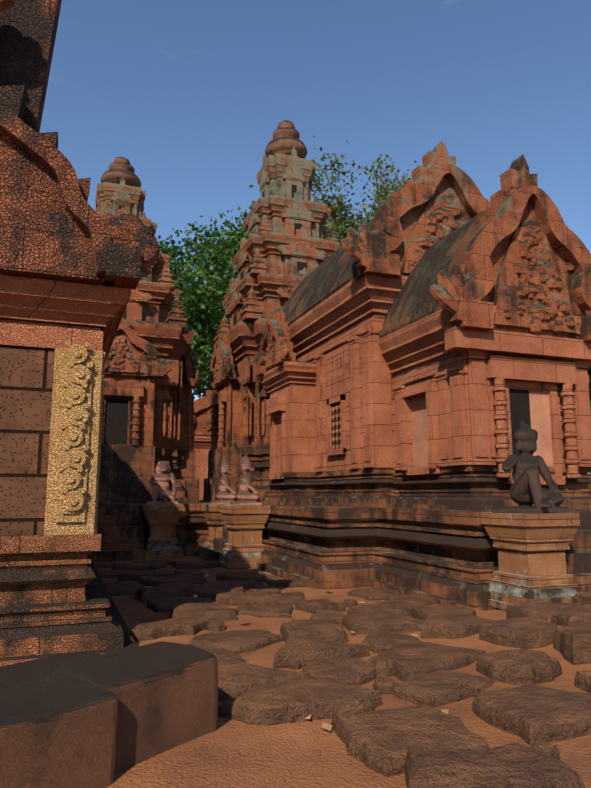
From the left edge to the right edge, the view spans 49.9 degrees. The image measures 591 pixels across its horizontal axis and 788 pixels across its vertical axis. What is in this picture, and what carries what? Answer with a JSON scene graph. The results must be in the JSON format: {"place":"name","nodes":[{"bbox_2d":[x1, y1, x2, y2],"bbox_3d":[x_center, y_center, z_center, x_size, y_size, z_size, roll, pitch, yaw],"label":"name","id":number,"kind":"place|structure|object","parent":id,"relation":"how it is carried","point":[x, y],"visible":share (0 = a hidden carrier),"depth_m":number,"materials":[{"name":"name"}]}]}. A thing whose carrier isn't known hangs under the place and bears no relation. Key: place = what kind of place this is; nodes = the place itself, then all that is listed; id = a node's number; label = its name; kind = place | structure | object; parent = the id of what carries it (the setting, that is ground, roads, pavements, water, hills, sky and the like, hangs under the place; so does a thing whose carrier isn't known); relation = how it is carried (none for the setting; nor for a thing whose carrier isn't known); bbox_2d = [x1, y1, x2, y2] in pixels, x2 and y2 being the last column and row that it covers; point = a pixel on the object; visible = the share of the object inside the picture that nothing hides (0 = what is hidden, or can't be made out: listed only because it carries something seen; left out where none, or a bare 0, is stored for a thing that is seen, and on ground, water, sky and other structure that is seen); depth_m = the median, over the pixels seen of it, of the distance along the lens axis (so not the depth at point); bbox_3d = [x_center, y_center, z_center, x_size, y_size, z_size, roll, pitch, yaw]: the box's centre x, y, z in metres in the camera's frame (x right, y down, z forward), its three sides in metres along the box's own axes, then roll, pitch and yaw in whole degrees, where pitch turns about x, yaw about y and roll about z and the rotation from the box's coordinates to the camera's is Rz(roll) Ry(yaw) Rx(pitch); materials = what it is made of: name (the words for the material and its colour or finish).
{"place":"outdoors","nodes":[
{"label":"outdoors","id":0,"kind":"place"},
{"bbox_2d":[0,344,54,535],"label":"brick wall","id":1,"kind":"structure","parent":0,"point":[26,380],"depth_m":6.14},
{"bbox_2d":[0,274,130,361],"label":"cornice","id":2,"kind":"structure","parent":1,"relation":"on","point":[42,313],"depth_m":6.31,"materials":[{"name":"red stone"}]},
{"bbox_2d":[0,0,159,289],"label":"pediment","id":3,"kind":"structure","parent":2,"relation":"on","point":[54,226],"depth_m":6.13,"materials":[{"name":"brown stone"}]},
{"bbox_2d":[0,0,61,132],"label":"library pediment","id":4,"kind":"structure","parent":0,"point":[28,30],"depth_m":6.66,"materials":[{"name":"brown stone"}]},
{"bbox_2d":[203,446,270,501],"bbox_3d":[-0.339,2.731,21.121,5.020,1.674,5.020,3,-10,-20],"label":"central tower base","id":5,"kind":"object","parent":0,"point":[259,457],"visible":0.27,"depth_m":19.50,"materials":[{"name":"brown stone"}]},
{"bbox_2d":[210,153,340,450],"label":"tower walls","id":6,"kind":"structure","parent":0,"point":[240,417],"depth_m":20.55,"materials":[{"name":"brown stone"}]},
{"bbox_2d":[233,185,306,326],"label":"tower niches","id":7,"kind":"object","parent":6,"relation":"in","point":[301,265],"visible":0.15,"depth_m":21.26,"materials":[{"name":"black stone"}]},
{"bbox_2d":[208,146,337,389],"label":"tower pediments","id":8,"kind":"object","parent":6,"relation":"attached to","point":[222,371],"visible":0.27,"depth_m":20.87,"materials":[{"name":"brown stone"}]},
{"bbox_2d":[265,120,306,158],"bbox_3d":[-0.339,-9.006,22.980,1.550,1.820,1.550,3,-10,-20],"label":"tower finial","id":9,"kind":"object","parent":6,"relation":"on","point":[286,137],"visible":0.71,"depth_m":22.52,"materials":[{"name":"brown stone"}]},
{"bbox_2d":[39,0,590,400],"label":"sky","id":10,"kind":"structure","parent":0,"point":[194,94],"materials":[{"name":"blue"}]},
{"bbox_2d":[92,556,590,787],"bbox_3d":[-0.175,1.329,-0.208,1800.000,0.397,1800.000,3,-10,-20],"label":"ground","id":11,"kind":"structure","parent":0,"point":[229,753],"depth_m":3.81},
{"bbox_2d":[0,531,137,666],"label":"stepped plinth","id":12,"kind":"structure","parent":11,"relation":"on","point":[55,598],"depth_m":5.93,"materials":[{"name":"brown stone"}]},
{"bbox_2d":[44,340,104,534],"bbox_3d":[-2.223,0.447,6.414,0.480,1.885,0.610,3,-10,-20],"label":"carved pilaster","id":13,"kind":"object","parent":12,"relation":"on","point":[72,493],"visible":1,"depth_m":6.17,"materials":[{"name":"yellow stone"}]},
{"bbox_2d":[87,551,92,560],"bbox_3d":[-5.174,3.210,14.733,0.972,1.270,0.972,3,-10,-20],"label":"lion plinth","id":14,"kind":"object","parent":11,"relation":"on","point":[90,553],"visible":0.08,"depth_m":14.38,"materials":[{"name":"black stone"}]},
{"bbox_2d":[0,641,217,787],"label":"stone blocks","id":15,"kind":"object","parent":11,"relation":"on","point":[81,719],"visible":0.94,"depth_m":3.47,"materials":[{"name":"brown stone"}]},
{"bbox_2d":[92,504,145,561],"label":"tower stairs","id":16,"kind":"structure","parent":11,"relation":"on","point":[120,528],"depth_m":14.84,"materials":[{"name":"stone"}]},
{"bbox_2d":[142,504,183,559],"bbox_3d":[-3.263,3.321,15.438,0.972,1.270,0.972,3,-10,-20],"label":"lion plinth","id":17,"kind":"object","parent":11,"relation":"on","point":[161,539],"visible":0.81,"depth_m":15.10,"materials":[{"name":"brown stone"}]},
{"bbox_2d":[147,461,177,503],"bbox_3d":[-3.250,2.167,15.574,0.720,1.052,0.696,2,-9,-15],"label":"lion statue","id":18,"kind":"object","parent":17,"relation":"on","point":[162,476],"visible":1,"depth_m":15.48,"materials":[{"name":"pink stone"}]},
{"bbox_2d":[158,233,237,399],"bbox_3d":[-7.219,-1.219,36.423,11.608,17.289,11.141,3,-10,-20],"label":"tree","id":19,"kind":"object","parent":11,"relation":"on","point":[197,308],"depth_m":35.65,"materials":[{"name":"green plant"}]},
{"bbox_2d":[193,435,210,499],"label":"gopura walls","id":20,"kind":"structure","parent":11,"relation":"on","point":[202,446],"depth_m":29.21,"materials":[{"name":"red stone"}]},
{"bbox_2d":[193,390,213,435],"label":"gopura pediment","id":21,"kind":"structure","parent":20,"relation":"on","point":[202,415],"depth_m":29.29,"materials":[{"name":"red stone"}]},
{"bbox_2d":[199,504,229,558],"bbox_3d":[-1.741,3.310,15.366,0.972,1.270,0.972,3,-10,-20],"label":"pedestal","id":22,"kind":"object","parent":11,"relation":"on","point":[214,518],"visible":0.42,"depth_m":15.03,"materials":[{"name":"brown stone"}]},
{"bbox_2d":[211,459,238,503],"bbox_3d":[-1.719,2.138,15.556,0.646,1.105,0.758,2,-9,-10],"label":"monkey statue","id":23,"kind":"object","parent":22,"relation":"on","point":[226,493],"visible":0.92,"depth_m":15.35,"materials":[{"name":"pink stone"}]},
{"bbox_2d":[204,526,227,560],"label":"stairs","id":24,"kind":"structure","parent":11,"relation":"on","point":[214,552],"depth_m":14.32,"materials":[{"name":"stone"}]},
{"bbox_2d":[217,505,270,568],"bbox_3d":[-1.094,3.039,13.655,0.972,1.270,0.972,3,-10,-20],"label":"pedestal","id":25,"kind":"object","parent":11,"relation":"on","point":[243,547],"visible":0.9,"depth_m":13.33,"materials":[{"name":"brown stone"}]},
{"bbox_2d":[230,454,262,505],"bbox_3d":[-1.072,1.867,13.844,0.646,1.105,0.758,2,-9,-10],"label":"monkey statue","id":26,"kind":"object","parent":25,"relation":"on","point":[247,494],"visible":1,"depth_m":13.63,"materials":[{"name":"pink stone"}]},
{"bbox_2d":[172,185,348,326],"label":"tree","id":27,"kind":"object","parent":11,"relation":"on","point":[236,234],"depth_m":43.37,"materials":[{"name":"green plant"}]},
{"bbox_2d":[147,570,495,730],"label":"fallen leaves","id":28,"kind":"object","parent":11,"relation":"on","point":[326,726],"visible":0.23,"depth_m":4.34,"materials":[{"name":"brown plant"}]},
{"bbox_2d":[246,136,416,245],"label":"sparse tree","id":29,"kind":"object","parent":11,"relation":"on","point":[385,194],"depth_m":41.14,"materials":[{"name":"green plant"}]},
{"bbox_2d":[92,560,590,787],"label":"paving stones","id":30,"kind":"object","parent":11,"relation":"on","point":[424,743],"visible":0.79,"depth_m":5.10,"materials":[{"name":"brown stone"}]},
{"bbox_2d":[99,500,590,610],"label":"platform base","id":31,"kind":"object","parent":11,"relation":"on","point":[444,556],"visible":0.31,"depth_m":10.46,"materials":[{"name":"stone"}]},
{"bbox_2d":[98,445,198,503],"bbox_3d":[-5.670,2.486,19.146,5.144,1.539,5.144,3,-10,-20],"label":"tower base","id":32,"kind":"object","parent":31,"relation":"on","point":[126,472],"visible":0.31,"depth_m":17.06,"materials":[{"name":"stone"}]},
{"bbox_2d":[95,182,194,450],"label":"tower walls","id":33,"kind":"structure","parent":32,"relation":"on","point":[161,412],"depth_m":18.48,"materials":[{"name":"stone"}]},
{"bbox_2d":[104,205,128,444],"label":"tower openings","id":34,"kind":"object","parent":33,"relation":"attached to","point":[116,422],"visible":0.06,"depth_m":17.30,"materials":[{"name":"black"}]},
{"bbox_2d":[100,157,140,186],"bbox_3d":[-5.670,-7.070,20.659,1.299,1.270,1.299,3,-10,-20],"label":"tower finial","id":35,"kind":"object","parent":33,"relation":"on","point":[119,169],"visible":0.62,"depth_m":20.28,"materials":[{"name":"stone"}]},
{"bbox_2d":[95,178,199,387],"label":"tower pediments","id":36,"kind":"object","parent":33,"relation":"on","point":[132,352],"visible":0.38,"depth_m":17.71,"materials":[{"name":"stone"}]},
{"bbox_2d":[261,465,590,509],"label":"base molding","id":37,"kind":"structure","parent":31,"relation":"on","point":[472,487],"depth_m":11.19,"materials":[{"name":"brown stone"}]},
{"bbox_2d":[481,512,582,609],"bbox_3d":[2.996,2.103,8.065,0.928,1.170,0.928,3,-10,-20],"label":"statue pedestal","id":38,"kind":"object","parent":11,"relation":"on","point":[532,548],"visible":0.94,"depth_m":7.79,"materials":[{"name":"stone"}]},
{"bbox_2d":[491,420,568,513],"bbox_3d":[3.062,0.923,8.197,0.837,1.201,0.760,5,-10,-30],"label":"yaksha statue","id":39,"kind":"object","parent":38,"relation":"on","point":[527,492],"visible":1,"depth_m":8.10,"materials":[{"name":"stone"}]},
{"bbox_2d":[565,511,590,591],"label":"stairs","id":40,"kind":"structure","parent":11,"relation":"on","point":[578,560],"depth_m":8.20,"materials":[{"name":"stone"}]},
{"bbox_2d":[259,274,590,484],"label":"mandapa walls","id":41,"kind":"structure","parent":0,"point":[483,371],"depth_m":11.21,"materials":[{"name":"red stone"}]},
{"bbox_2d":[283,207,491,338],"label":"vaulted roof","id":42,"kind":"structure","parent":41,"relation":"on","point":[413,301],"depth_m":11.92,"materials":[{"name":"brown stone"}]},
{"bbox_2d":[256,141,590,375],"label":"pediments","id":43,"kind":"object","parent":41,"relation":"on","point":[526,266],"visible":0.9,"depth_m":10.60,"materials":[{"name":"brown stone"}]},
{"bbox_2d":[331,389,530,455],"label":"mandapa openings","id":44,"kind":"object","parent":41,"relation":"in","point":[519,406],"visible":0.18,"depth_m":10.26,"materials":[{"name":"black"}]},
{"bbox_2d":[308,335,565,472],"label":"mandapa wall panels","id":45,"kind":"object","parent":41,"relation":"attached to","point":[337,371],"visible":0.04,"depth_m":13.28,"materials":[{"name":"red stone"}]},
{"bbox_2d":[411,390,553,474],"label":"mandapa door slabs","id":46,"kind":"structure","parent":41,"relation":"in","point":[540,413],"depth_m":10.43,"materials":[{"name":"stone"}]},
{"bbox_2d":[587,365,590,484],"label":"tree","id":47,"kind":"object","parent":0,"point":[589,373],"depth_m":21.50,"materials":[{"name":"green plant"}]}
]}

